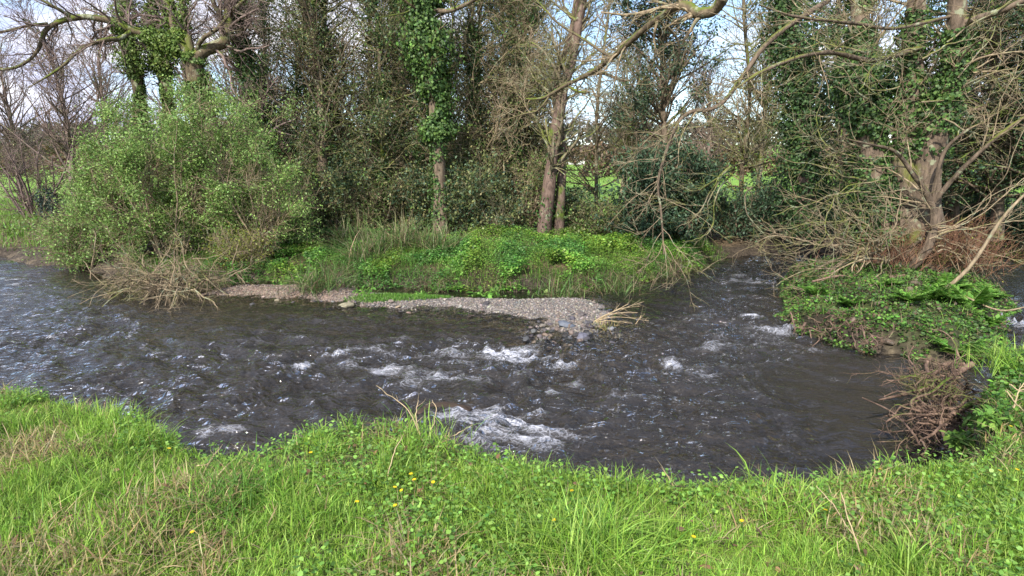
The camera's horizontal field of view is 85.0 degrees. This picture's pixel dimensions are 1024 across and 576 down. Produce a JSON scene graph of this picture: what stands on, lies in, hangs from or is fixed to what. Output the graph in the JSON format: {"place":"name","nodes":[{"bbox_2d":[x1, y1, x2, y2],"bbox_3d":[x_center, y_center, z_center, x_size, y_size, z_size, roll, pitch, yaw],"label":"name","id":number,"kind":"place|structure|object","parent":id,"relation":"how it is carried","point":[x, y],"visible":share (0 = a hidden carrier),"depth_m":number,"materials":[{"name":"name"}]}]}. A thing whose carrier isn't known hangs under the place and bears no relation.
{"place":"outdoors","nodes":[
{"label":"outdoors","id":0,"kind":"place"},
{"bbox_2d":[445,150,542,236],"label":"thicket shrub","id":1,"kind":"object","parent":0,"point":[498,218],"visible":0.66,"depth_m":15.77,"materials":[{"name":"green plant"}]},
{"bbox_2d":[0,249,1023,488],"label":"water","id":2,"kind":"structure","parent":0,"point":[746,373],"depth_m":6.72,"materials":[{"name":"grey liquid"}]},
{"bbox_2d":[63,212,260,318],"bbox_3d":[-6.686,-0.134,10.938,3.756,2.593,3.151,0,12,0],"label":"brush pile","id":3,"kind":"object","parent":2,"relation":"in","point":[147,281],"visible":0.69,"depth_m":10.87,"materials":[{"name":"beige plant"}]},
{"bbox_2d":[0,338,1023,575],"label":"bank grass","id":4,"kind":"structure","parent":0,"point":[22,494],"depth_m":2.50,"materials":[{"name":"plant"}]},
{"bbox_2d":[0,144,1023,575],"bbox_3d":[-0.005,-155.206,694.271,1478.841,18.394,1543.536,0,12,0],"label":"ground","id":5,"kind":"structure","parent":0,"point":[734,248],"depth_m":7.91,"materials":[{"name":"plant"}]},
{"bbox_2d":[0,113,83,219],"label":"bare hedge bush","id":6,"kind":"object","parent":5,"relation":"on","point":[25,197],"visible":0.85,"depth_m":20.35,"materials":[{"name":"brown plant"}]},
{"bbox_2d":[0,40,87,193],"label":"bare tree","id":7,"kind":"object","parent":5,"relation":"on","point":[5,103],"visible":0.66,"depth_m":28.66,"materials":[{"name":"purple plant"}]},
{"bbox_2d":[0,0,126,205],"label":"bare tree","id":8,"kind":"object","parent":5,"relation":"on","point":[45,127],"visible":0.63,"depth_m":24.60,"materials":[{"name":"brown plant"}]},
{"bbox_2d":[31,216,117,272],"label":"yellow twig bush","id":9,"kind":"object","parent":5,"relation":"on","point":[59,240],"visible":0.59,"depth_m":13.67,"materials":[{"name":"beige plant"}]},
{"bbox_2d":[3,181,148,266],"bbox_3d":[-10.851,-1.600,14.143,3.323,2.426,3.245,0,12,0],"label":"leafy willow","id":10,"kind":"object","parent":5,"relation":"on","point":[52,225],"visible":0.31,"depth_m":13.73,"materials":[{"name":"green plant"}]},
{"bbox_2d":[32,0,158,173],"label":"bare tree","id":11,"kind":"object","parent":5,"relation":"on","point":[106,87],"visible":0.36,"depth_m":28.22,"materials":[{"name":"purple plant"}]},
{"bbox_2d":[0,466,209,575],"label":"grass tuft","id":12,"kind":"object","parent":5,"relation":"on","point":[89,523],"visible":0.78,"depth_m":2.33,"materials":[{"name":"plant"}]},
{"bbox_2d":[31,100,199,265],"bbox_3d":[-9.430,-2.405,13.734,3.636,4.227,3.288,0,12,0],"label":"leafy willow","id":13,"kind":"object","parent":5,"relation":"on","point":[87,186],"visible":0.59,"depth_m":13.09,"materials":[{"name":"green plant"}]},
{"bbox_2d":[94,0,156,207],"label":"ivy tree","id":14,"kind":"object","parent":5,"relation":"on","point":[135,73],"visible":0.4,"depth_m":16.34,"materials":[{"name":"green plant"}]},
{"bbox_2d":[0,192,261,250],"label":"bank grass","id":15,"kind":"structure","parent":5,"relation":"on","point":[10,233],"depth_m":18.48,"materials":[{"name":"plant"}]},
{"bbox_2d":[118,0,184,227],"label":"ivy tree","id":16,"kind":"object","parent":5,"relation":"on","point":[157,65],"visible":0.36,"depth_m":16.68,"materials":[{"name":"green plant"}]},
{"bbox_2d":[0,0,304,231],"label":"oak tree","id":17,"kind":"object","parent":5,"relation":"on","point":[174,40],"visible":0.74,"depth_m":14.73,"materials":[{"name":"brown plant"}]},
{"bbox_2d":[46,59,261,268],"bbox_3d":[-7.926,-2.598,12.610,4.048,4.524,3.819,0,12,0],"label":"leafy willow","id":18,"kind":"object","parent":5,"relation":"on","point":[151,213],"visible":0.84,"depth_m":12.61,"materials":[{"name":"green plant"}]},
{"bbox_2d":[97,0,239,196],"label":"bare tree","id":19,"kind":"object","parent":5,"relation":"on","point":[179,71],"visible":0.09,"depth_m":25.71,"materials":[{"name":"brown plant"}]},
{"bbox_2d":[102,64,304,254],"bbox_3d":[-7.341,-2.975,13.726,4.338,4.625,4.041,0,12,0],"label":"leafy willow","id":20,"kind":"object","parent":5,"relation":"on","point":[218,130],"visible":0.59,"depth_m":12.99,"materials":[{"name":"green plant"}]},
{"bbox_2d":[119,435,350,556],"bbox_3d":[-1.224,0.923,2.589,1.111,0.270,0.904,7,14,28],"label":"grass tuft","id":21,"kind":"object","parent":5,"relation":"on","point":[233,480],"visible":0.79,"depth_m":2.63,"materials":[{"name":"plant"}]},
{"bbox_2d":[189,209,290,272],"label":"yellow twig bush","id":22,"kind":"object","parent":5,"relation":"on","point":[242,245],"visible":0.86,"depth_m":12.55,"materials":[{"name":"beige plant"}]},
{"bbox_2d":[177,0,313,147],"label":"bare tree","id":23,"kind":"object","parent":5,"relation":"on","point":[225,77],"visible":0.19,"depth_m":23.61,"materials":[{"name":"brown plant"}]},
{"bbox_2d":[172,120,326,264],"bbox_3d":[-5.957,-2.141,13.578,3.546,3.593,3.620,0,12,0],"label":"leafy willow","id":24,"kind":"object","parent":5,"relation":"on","point":[283,205],"visible":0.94,"depth_m":12.96,"materials":[{"name":"green plant"}]},
{"bbox_2d":[199,0,302,230],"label":"ivy tree","id":25,"kind":"object","parent":5,"relation":"on","point":[248,75],"visible":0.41,"depth_m":15.77,"materials":[{"name":"green plant"}]},
{"bbox_2d":[178,0,333,180],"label":"tree","id":26,"kind":"object","parent":5,"relation":"on","point":[268,35],"visible":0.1,"depth_m":17.32,"materials":[{"name":"green plant"}]},
{"bbox_2d":[212,0,376,205],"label":"tree","id":27,"kind":"object","parent":5,"relation":"on","point":[296,147],"visible":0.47,"depth_m":16.18,"materials":[{"name":"green plant"}]},
{"bbox_2d":[248,158,343,234],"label":"thicket shrub","id":28,"kind":"object","parent":5,"relation":"on","point":[312,201],"visible":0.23,"depth_m":15.97,"materials":[{"name":"green plant"}]},
{"bbox_2d":[238,0,397,229],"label":"ivy tree","id":29,"kind":"object","parent":5,"relation":"on","point":[320,147],"visible":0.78,"depth_m":15.88,"materials":[{"name":"plant"}]},
{"bbox_2d":[252,251,391,309],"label":"sedge tussock","id":30,"kind":"object","parent":5,"relation":"on","point":[327,284],"visible":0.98,"depth_m":11.12,"materials":[{"name":"green plant"}]},
{"bbox_2d":[265,137,381,231],"bbox_3d":[-5.377,-2.900,16.835,3.352,3.180,3.232,6,13,24],"label":"thicket shrub","id":31,"kind":"object","parent":5,"relation":"on","point":[346,190],"visible":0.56,"depth_m":16.28,"materials":[{"name":"green plant"}]},
{"bbox_2d":[265,209,393,275],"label":"sedge tussock","id":32,"kind":"object","parent":5,"relation":"on","point":[342,237],"visible":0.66,"depth_m":14.29,"materials":[{"name":"green plant"}]},
{"bbox_2d":[249,0,412,224],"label":"tree","id":33,"kind":"object","parent":5,"relation":"on","point":[322,6],"visible":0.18,"depth_m":16.57,"materials":[{"name":"green plant"}]},
{"bbox_2d":[294,0,413,220],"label":"tree","id":34,"kind":"object","parent":5,"relation":"on","point":[365,64],"visible":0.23,"depth_m":17.15,"materials":[{"name":"green plant"}]},
{"bbox_2d":[299,223,419,288],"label":"sedge tussock","id":35,"kind":"object","parent":5,"relation":"on","point":[368,253],"visible":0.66,"depth_m":12.88,"materials":[{"name":"green plant"}]},
{"bbox_2d":[320,168,417,234],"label":"thicket shrub","id":36,"kind":"object","parent":5,"relation":"on","point":[363,205],"visible":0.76,"depth_m":16.40,"materials":[{"name":"green plant"}]},
{"bbox_2d":[298,0,465,228],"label":"tree","id":37,"kind":"object","parent":5,"relation":"on","point":[381,170],"visible":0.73,"depth_m":15.95,"materials":[{"name":"green plant"}]},
{"bbox_2d":[317,205,466,275],"bbox_3d":[-2.704,-0.887,13.736,5.465,2.374,5.142,4,13,18],"label":"sedge tussock","id":38,"kind":"object","parent":5,"relation":"on","point":[408,230],"visible":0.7,"depth_m":13.75,"materials":[{"name":"green plant"}]},
{"bbox_2d":[334,0,459,214],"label":"tree","id":39,"kind":"object","parent":5,"relation":"on","point":[395,130],"visible":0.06,"depth_m":17.80,"materials":[{"name":"green plant"}]},
{"bbox_2d":[343,292,453,302],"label":"gravel bar turf","id":40,"kind":"structure","parent":5,"relation":"on","point":[374,296],"depth_m":10.61,"materials":[{"name":"green plant"}]},
{"bbox_2d":[316,400,486,482],"bbox_3d":[-0.589,0.829,3.220,0.913,0.179,0.914,9,15,35],"label":"grass tuft","id":41,"kind":"object","parent":5,"relation":"on","point":[428,435],"visible":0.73,"depth_m":3.22,"materials":[{"name":"plant"}]},
{"bbox_2d":[325,0,496,227],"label":"tree","id":42,"kind":"object","parent":5,"relation":"on","point":[419,115],"visible":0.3,"depth_m":16.51,"materials":[{"name":"green plant"}]},
{"bbox_2d":[372,157,452,231],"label":"thicket shrub","id":43,"kind":"object","parent":5,"relation":"on","point":[407,208],"visible":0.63,"depth_m":16.56,"materials":[{"name":"green plant"}]},
{"bbox_2d":[182,273,644,344],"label":"gravel bar","id":44,"kind":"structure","parent":5,"relation":"on","point":[586,302],"depth_m":10.18,"materials":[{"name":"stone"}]},
{"bbox_2d":[101,236,733,305],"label":"bank grass","id":45,"kind":"structure","parent":5,"relation":"on","point":[491,280],"depth_m":12.47,"materials":[{"name":"plant"}]},
{"bbox_2d":[377,0,492,237],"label":"ivy tree","id":46,"kind":"object","parent":5,"relation":"on","point":[434,71],"visible":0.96,"depth_m":14.77,"materials":[{"name":"green plant"}]},
{"bbox_2d":[376,215,493,285],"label":"sedge tussock","id":47,"kind":"object","parent":5,"relation":"on","point":[442,242],"visible":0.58,"depth_m":13.49,"materials":[{"name":"green plant"}]},
{"bbox_2d":[185,223,713,292],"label":"bank nettles","id":48,"kind":"object","parent":5,"relation":"on","point":[462,252],"visible":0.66,"depth_m":12.80,"materials":[{"name":"green plant"}]},
{"bbox_2d":[414,146,509,235],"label":"thicket shrub","id":49,"kind":"object","parent":5,"relation":"on","point":[461,217],"visible":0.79,"depth_m":15.58,"materials":[{"name":"green plant"}]},
{"bbox_2d":[410,119,534,226],"bbox_3d":[-1.271,-3.411,17.247,4.030,3.594,3.161,0,12,0],"label":"thicket shrub","id":50,"kind":"object","parent":5,"relation":"on","point":[473,146],"visible":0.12,"depth_m":16.42,"materials":[{"name":"green plant"}]},
{"bbox_2d":[391,0,556,197],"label":"tree","id":51,"kind":"object","parent":5,"relation":"on","point":[485,34],"visible":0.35,"depth_m":16.48,"materials":[{"name":"green plant"}]},
{"bbox_2d":[393,0,576,216],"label":"tree","id":52,"kind":"object","parent":5,"relation":"on","point":[472,83],"visible":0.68,"depth_m":16.12,"materials":[{"name":"green plant"}]},
{"bbox_2d":[0,201,984,254],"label":"woodland ground ivy","id":53,"kind":"object","parent":5,"relation":"on","point":[321,232],"visible":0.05,"depth_m":15.71,"materials":[{"name":"green plant"}]},
{"bbox_2d":[12,391,991,575],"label":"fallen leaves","id":54,"kind":"object","parent":5,"relation":"on","point":[420,489],"visible":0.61,"depth_m":2.58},
{"bbox_2d":[1,381,1008,488],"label":"bank lip grass","id":55,"kind":"structure","parent":5,"relation":"on","point":[890,459],"depth_m":3.14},
{"bbox_2d":[448,0,569,205],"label":"tree","id":56,"kind":"object","parent":5,"relation":"on","point":[502,160],"visible":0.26,"depth_m":16.91,"materials":[{"name":"green plant"}]},
{"bbox_2d":[0,119,1018,162],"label":"distant wood","id":57,"kind":"object","parent":5,"relation":"on","point":[588,139],"visible":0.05,"depth_m":184.26,"materials":[{"name":"green plant"}]},
{"bbox_2d":[0,140,1022,176],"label":"field hedge","id":58,"kind":"object","parent":5,"relation":"on","point":[732,161],"visible":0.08,"depth_m":61.09,"materials":[{"name":"green plant"}]},
{"bbox_2d":[0,349,1023,575],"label":"clover patches","id":59,"kind":"object","parent":5,"relation":"on","point":[508,482],"visible":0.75,"depth_m":2.65,"materials":[{"name":"green plant"}]},
{"bbox_2d":[447,0,609,218],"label":"tree","id":60,"kind":"object","parent":5,"relation":"on","point":[532,133],"visible":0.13,"depth_m":17.97,"materials":[{"name":"green plant"}]},
{"bbox_2d":[450,0,610,223],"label":"tree","id":61,"kind":"object","parent":5,"relation":"on","point":[532,23],"visible":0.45,"depth_m":16.41,"materials":[{"name":"green plant"}]},
{"bbox_2d":[491,144,571,231],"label":"thicket shrub","id":62,"kind":"object","parent":5,"relation":"on","point":[532,176],"visible":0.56,"depth_m":16.30,"materials":[{"name":"green plant"}]},
{"bbox_2d":[485,0,620,240],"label":"twin trunk tree","id":63,"kind":"object","parent":5,"relation":"on","point":[558,152],"visible":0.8,"depth_m":14.82,"materials":[{"name":"brown plant"}]},
{"bbox_2d":[529,179,600,228],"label":"thicket shrub","id":64,"kind":"object","parent":5,"relation":"on","point":[572,200],"visible":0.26,"depth_m":16.12,"materials":[{"name":"green plant"}]},
{"bbox_2d":[524,270,608,300],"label":"sedge tussock","id":65,"kind":"object","parent":5,"relation":"on","point":[566,293],"visible":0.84,"depth_m":11.06,"materials":[{"name":"green plant"}]},
{"bbox_2d":[562,191,630,238],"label":"thicket shrub","id":66,"kind":"object","parent":5,"relation":"on","point":[605,211],"visible":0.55,"depth_m":15.58,"materials":[{"name":"green plant"}]},
{"bbox_2d":[527,0,675,208],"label":"tree","id":67,"kind":"object","parent":5,"relation":"on","point":[597,136],"visible":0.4,"depth_m":18.60,"materials":[{"name":"green plant"}]},
{"bbox_2d":[482,0,727,156],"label":"overhanging tree","id":68,"kind":"object","parent":5,"relation":"on","point":[693,10],"visible":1,"depth_m":10.04,"materials":[{"name":"brown plant"}]},
{"bbox_2d":[577,266,665,302],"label":"sedge tussock","id":69,"kind":"object","parent":5,"relation":"on","point":[618,288],"visible":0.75,"depth_m":11.54,"materials":[{"name":"green plant"}]},
{"bbox_2d":[582,17,691,198],"bbox_3d":[6.104,-9.408,29.088,5.133,9.880,6.205,0,12,0],"label":"bare tree","id":70,"kind":"object","parent":5,"relation":"on","point":[613,128],"visible":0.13,"depth_m":29.03,"materials":[{"name":"brown plant"}]},
{"bbox_2d":[593,30,693,164],"bbox_3d":[5.993,-8.290,26.694,5.150,8.838,4.740,0,12,0],"label":"bare tree","id":71,"kind":"object","parent":5,"relation":"on","point":[651,123],"visible":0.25,"depth_m":26.44,"materials":[{"name":"brown plant"}]},
{"bbox_2d":[591,133,704,252],"bbox_3d":[3.607,-2.421,14.623,2.487,3.228,3.013,9,15,35],"label":"holly bush","id":72,"kind":"object","parent":5,"relation":"on","point":[644,222],"visible":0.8,"depth_m":14.48,"materials":[{"name":"green plant"}]},
{"bbox_2d":[447,456,854,575],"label":"grass tuft","id":73,"kind":"object","parent":5,"relation":"on","point":[607,549],"visible":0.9,"depth_m":2.24,"materials":[{"name":"plant"}]},
{"bbox_2d":[594,0,739,230],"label":"tree","id":74,"kind":"object","parent":5,"relation":"on","point":[666,100],"visible":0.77,"depth_m":15.06,"materials":[{"name":"plant"}]},
{"bbox_2d":[636,126,742,249],"bbox_3d":[4.750,-2.714,15.423,2.952,3.372,2.473,-4,13,-19],"label":"holly bush","id":75,"kind":"object","parent":5,"relation":"on","point":[698,166],"visible":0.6,"depth_m":15.00,"materials":[{"name":"green plant"}]},
{"bbox_2d":[661,46,752,162],"bbox_3d":[10.810,-9.041,30.658,4.846,8.365,4.598,-6,13,-25],"label":"bare tree","id":76,"kind":"object","parent":5,"relation":"on","point":[701,104],"visible":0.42,"depth_m":30.48,"materials":[{"name":"brown plant"}]},
{"bbox_2d":[705,0,786,197],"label":"bare tree","id":77,"kind":"object","parent":5,"relation":"on","point":[759,155],"visible":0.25,"depth_m":24.38,"materials":[{"name":"brown plant"}]},
{"bbox_2d":[671,0,830,213],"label":"tree","id":78,"kind":"object","parent":5,"relation":"on","point":[744,152],"visible":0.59,"depth_m":19.00,"materials":[{"name":"green plant"}]},
{"bbox_2d":[701,442,869,544],"bbox_3d":[1.228,0.948,2.559,0.774,0.226,0.682,8,15,33],"label":"grass tuft","id":79,"kind":"object","parent":5,"relation":"on","point":[798,497],"visible":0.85,"depth_m":2.54,"materials":[{"name":"plant"}]},
{"bbox_2d":[739,0,850,245],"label":"ivy","id":80,"kind":"object","parent":5,"relation":"on","point":[799,99],"visible":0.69,"depth_m":13.96,"materials":[{"name":"green plant"}]},
{"bbox_2d":[593,0,1023,311],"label":"multi stem tree","id":81,"kind":"object","parent":5,"relation":"on","point":[910,159],"visible":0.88,"depth_m":10.56,"materials":[{"name":"brown plant"}]},
{"bbox_2d":[635,162,799,277],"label":"bare low branches","id":82,"kind":"object","parent":81,"relation":"attached to","point":[715,186],"visible":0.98,"depth_m":11.37,"materials":[{"name":"brown plant"}]},
{"bbox_2d":[752,97,921,280],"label":"bare low branches","id":83,"kind":"object","parent":81,"relation":"attached to","point":[838,193],"visible":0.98,"depth_m":10.31,"materials":[{"name":"brown plant"}]},
{"bbox_2d":[732,167,946,302],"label":"bare low branches","id":84,"kind":"object","parent":81,"relation":"attached to","point":[851,255],"visible":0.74,"depth_m":10.69,"materials":[{"name":"beige plant"}]},
{"bbox_2d":[748,0,933,126],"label":"bare low branches","id":85,"kind":"object","parent":81,"relation":"attached to","point":[869,48],"visible":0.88,"depth_m":9.52,"materials":[{"name":"brown plant"}]},
{"bbox_2d":[814,209,1023,283],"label":"basal shoots","id":86,"kind":"object","parent":81,"relation":"attached to","point":[958,249],"visible":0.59,"depth_m":10.78,"materials":[{"name":"brown plant"}]},
{"bbox_2d":[920,0,1023,161],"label":"bare low branches","id":87,"kind":"object","parent":81,"relation":"attached to","point":[1001,77],"visible":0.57,"depth_m":9.96,"materials":[{"name":"brown plant"}]},
{"bbox_2d":[925,130,1023,300],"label":"bare low branches","id":88,"kind":"object","parent":81,"relation":"attached to","point":[959,226],"visible":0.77,"depth_m":10.33,"materials":[{"name":"beige plant"}]},
{"bbox_2d":[779,0,892,240],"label":"evergreen tree","id":89,"kind":"object","parent":5,"relation":"on","point":[843,133],"visible":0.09,"depth_m":16.76,"materials":[{"name":"green plant"}]},
{"bbox_2d":[786,306,898,353],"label":"island roots","id":90,"kind":"object","parent":5,"relation":"on","point":[833,327],"visible":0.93,"depth_m":7.88,"materials":[{"name":"brown wood"}]},
{"bbox_2d":[773,253,1021,360],"bbox_3d":[7.209,-0.063,10.546,4.046,0.772,7.749,7,14,28],"label":"island ivy cover","id":91,"kind":"object","parent":5,"relation":"on","point":[971,321],"visible":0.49,"depth_m":8.71,"materials":[{"name":"green plant"}]},
{"bbox_2d":[847,315,990,465],"bbox_3d":[3.866,1.160,5.139,1.198,1.538,2.432,4,13,18],"label":"root tangle","id":92,"kind":"object","parent":5,"relation":"hanging from","point":[949,410],"visible":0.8,"depth_m":4.97,"materials":[{"name":"brown wood"}]},
{"bbox_2d":[885,0,1020,240],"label":"evergreen tree","id":93,"kind":"object","parent":5,"relation":"on","point":[957,207],"visible":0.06,"depth_m":15.70,"materials":[{"name":"green plant"}]},
{"bbox_2d":[893,0,1023,240],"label":"evergreen tree","id":94,"kind":"object","parent":5,"relation":"on","point":[948,170],"visible":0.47,"depth_m":13.76,"materials":[{"name":"green plant"}]},
{"bbox_2d":[939,426,978,457],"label":"bramble clump","id":95,"kind":"object","parent":5,"relation":"on","point":[952,438],"visible":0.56,"depth_m":3.88,"materials":[{"name":"green plant"}]},
{"bbox_2d":[925,330,999,357],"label":"fern","id":96,"kind":"object","parent":5,"relation":"on","point":[944,345],"visible":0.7,"depth_m":7.07,"materials":[{"name":"green plant"}]},
{"bbox_2d":[904,335,1023,378],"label":"grass tuft","id":97,"kind":"object","parent":5,"relation":"on","point":[999,357],"visible":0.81,"depth_m":4.32,"materials":[{"name":"plant"}]},
{"bbox_2d":[944,281,1006,305],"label":"fern","id":98,"kind":"object","parent":5,"relation":"on","point":[979,297],"visible":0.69,"depth_m":8.75,"materials":[{"name":"green plant"}]},
{"bbox_2d":[936,348,1023,465],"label":"mound herbs","id":99,"kind":"object","parent":5,"relation":"on","point":[998,394],"visible":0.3,"depth_m":3.83,"materials":[{"name":"green plant"}]},
{"bbox_2d":[942,178,1021,247],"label":"holly bush","id":100,"kind":"object","parent":5,"relation":"on","point":[967,214],"visible":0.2,"depth_m":16.96,"materials":[{"name":"green plant"}]},
{"bbox_2d":[944,0,1023,213],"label":"evergreen tree","id":101,"kind":"object","parent":5,"relation":"on","point":[1016,156],"visible":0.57,"depth_m":13.29,"materials":[{"name":"green plant"}]},
{"bbox_2d":[946,194,1023,310],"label":"leaning branch","id":102,"kind":"object","parent":5,"relation":"on","point":[975,259],"visible":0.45,"depth_m":8.77,"materials":[{"name":"beige plant"}]},
{"bbox_2d":[967,404,1023,435],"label":"leafy plant","id":103,"kind":"object","parent":5,"relation":"on","point":[987,416],"visible":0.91,"depth_m":3.45,"materials":[{"name":"green plant"}]},
{"bbox_2d":[981,198,1023,250],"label":"holly bush","id":104,"kind":"object","parent":5,"relation":"on","point":[1018,225],"visible":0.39,"depth_m":17.18,"materials":[{"name":"green plant"}]},
{"bbox_2d":[0,0,1023,144],"label":"sky","id":105,"kind":"structure","parent":0,"point":[46,16],"materials":[{"name":"white"}]},
{"bbox_2d":[697,154,794,243],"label":"holly bush","id":106,"kind":"object","parent":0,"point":[761,204],"visible":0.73,"depth_m":16.55,"materials":[{"name":"green plant"}]},
{"bbox_2d":[781,256,1019,360],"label":"island grass","id":107,"kind":"structure","parent":0,"point":[919,275],"depth_m":8.97,"materials":[{"name":"plant"}]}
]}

